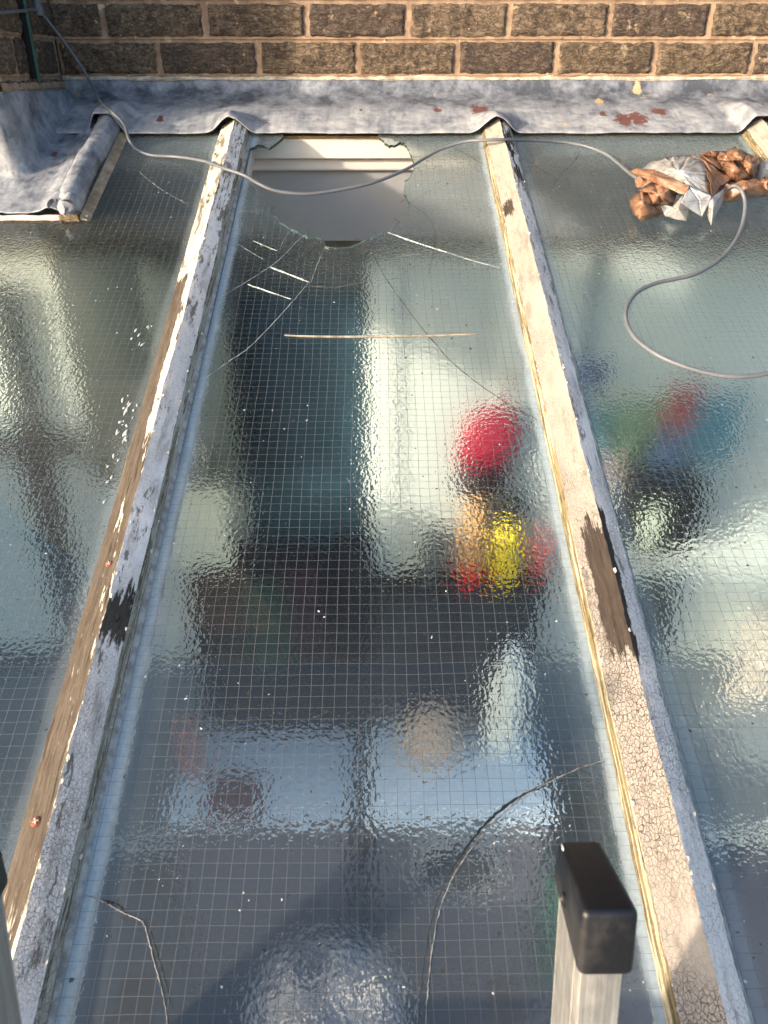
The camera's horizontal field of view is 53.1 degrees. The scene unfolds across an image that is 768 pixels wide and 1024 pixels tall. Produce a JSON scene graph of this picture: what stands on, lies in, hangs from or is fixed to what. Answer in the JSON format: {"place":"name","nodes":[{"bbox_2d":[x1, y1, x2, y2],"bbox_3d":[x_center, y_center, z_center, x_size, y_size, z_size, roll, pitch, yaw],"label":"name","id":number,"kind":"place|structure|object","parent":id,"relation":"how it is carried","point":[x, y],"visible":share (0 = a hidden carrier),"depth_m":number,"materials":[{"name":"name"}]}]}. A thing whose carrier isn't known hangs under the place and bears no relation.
{"place":"outdoors","nodes":[
{"label":"outdoors","id":0,"kind":"place"},
{"bbox_3d":[0.021,0.513,0.696,2.950,0.155,0.026,0,50,-1],"label":"eaves beam","id":1,"kind":"object","parent":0,"visible":0},
{"bbox_2d":[2,119,255,1023],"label":"glazing bar","id":2,"kind":"object","parent":1,"relation":"on","point":[44,887],"visible":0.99,"depth_m":0.82,"materials":[{"name":"white wood"}]},
{"bbox_2d":[0,122,225,894],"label":"glass pane","id":3,"kind":"object","parent":2,"relation":"attached to","point":[81,301],"visible":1,"depth_m":1.12,"materials":[{"name":"grey"}]},
{"bbox_2d":[103,420,127,503],"bbox_3d":[-0.360,-0.070,1.026,0.020,0.004,0.154,0,49,-1],"label":"bird dropping","id":4,"kind":"object","parent":3,"relation":"on","point":[125,438],"visible":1,"depth_m":1.05,"materials":[{"name":"white"}]},
{"bbox_2d":[121,395,137,418],"bbox_3d":[-0.364,-0.150,1.095,0.026,0.003,0.051,0,50,-1],"label":"bird dropping","id":5,"kind":"object","parent":3,"relation":"on","point":[126,410],"visible":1,"depth_m":1.09,"materials":[{"name":"white"}]},
{"bbox_2d":[131,325,151,345],"bbox_3d":[-0.380,-0.275,1.201,0.027,0.003,0.054,0,50,-1],"label":"bird dropping","id":6,"kind":"object","parent":3,"relation":"on","point":[142,344],"visible":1,"depth_m":1.20,"materials":[{"name":"white"}]},
{"bbox_2d":[53,127,666,1023],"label":"glass pane","id":7,"kind":"object","parent":2,"relation":"attached to","point":[361,769],"visible":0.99,"depth_m":0.82,"materials":[{"name":"grey"}]},
{"bbox_2d":[284,334,478,337],"bbox_3d":[-0.003,-0.275,1.201,0.304,0.004,0.008,0,50,-1],"label":"stick","id":8,"kind":"object","parent":7,"relation":"on","point":[363,336],"visible":1,"depth_m":1.20,"materials":[{"name":"beige wood"}]},
{"bbox_2d":[481,118,753,1023],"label":"glazing bar","id":9,"kind":"object","parent":1,"relation":"on","point":[699,977],"visible":1,"depth_m":0.80,"materials":[{"name":"beige paint"}]},
{"bbox_2d":[510,126,767,1023],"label":"glass pane","id":10,"kind":"object","parent":9,"relation":"attached to","point":[684,455],"visible":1,"depth_m":1.06,"materials":[{"name":"grey"}]},
{"bbox_2d":[0,0,767,378],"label":"cable","id":11,"kind":"object","parent":10,"relation":"on","point":[38,8],"visible":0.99,"depth_m":1.48,"materials":[{"name":"white plastic"}]},
{"bbox_2d":[629,146,767,224],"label":"plastic bag","id":12,"kind":"object","parent":10,"relation":"on","point":[712,173],"visible":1,"depth_m":1.44,"materials":[{"name":"white plastic"}]},
{"bbox_2d":[740,118,767,162],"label":"glazing bar","id":13,"kind":"object","parent":1,"relation":"on","point":[754,135],"visible":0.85,"depth_m":1.62,"materials":[{"name":"beige paint"}]},
{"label":"floor","id":14,"kind":"structure","parent":0,"visible":0},
{"bbox_2d":[47,0,767,133],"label":"house wall","id":15,"kind":"structure","parent":14,"relation":"on","point":[387,40],"depth_m":1.74,"materials":[{"name":"brick"}]},
{"bbox_2d":[0,0,65,91],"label":"brick pier","id":16,"kind":"structure","parent":15,"relation":"attached to","point":[15,74],"depth_m":1.58,"materials":[{"name":"brown brick"}]},
{"bbox_2d":[16,0,40,81],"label":"corner strip","id":17,"kind":"object","parent":16,"relation":"attached to","point":[30,45],"visible":1,"depth_m":1.58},
{"bbox_2d":[0,89,126,221],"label":"lead apron","id":18,"kind":"object","parent":16,"relation":"attached to","point":[44,165],"visible":0.85,"depth_m":1.51,"materials":[{"name":"grey metal"}]},
{"bbox_2d":[250,134,412,246],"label":"ceiling trim","id":19,"kind":"structure","parent":15,"relation":"attached to","point":[307,163],"depth_m":1.77,"materials":[{"name":"white paint"}]},
{"bbox_2d":[56,79,767,133],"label":"lead flashing","id":20,"kind":"object","parent":15,"relation":"attached to","point":[592,106],"visible":0.99,"depth_m":1.73,"materials":[{"name":"grey metal"}]},
{"label":"ground","id":21,"kind":"structure","parent":0,"visible":0},
{"bbox_2d":[0,842,637,1023],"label":"ladder","id":22,"kind":"object","parent":21,"relation":"on","point":[596,932],"visible":1,"depth_m":0.46,"materials":[{"name":"metal"}]}
]}

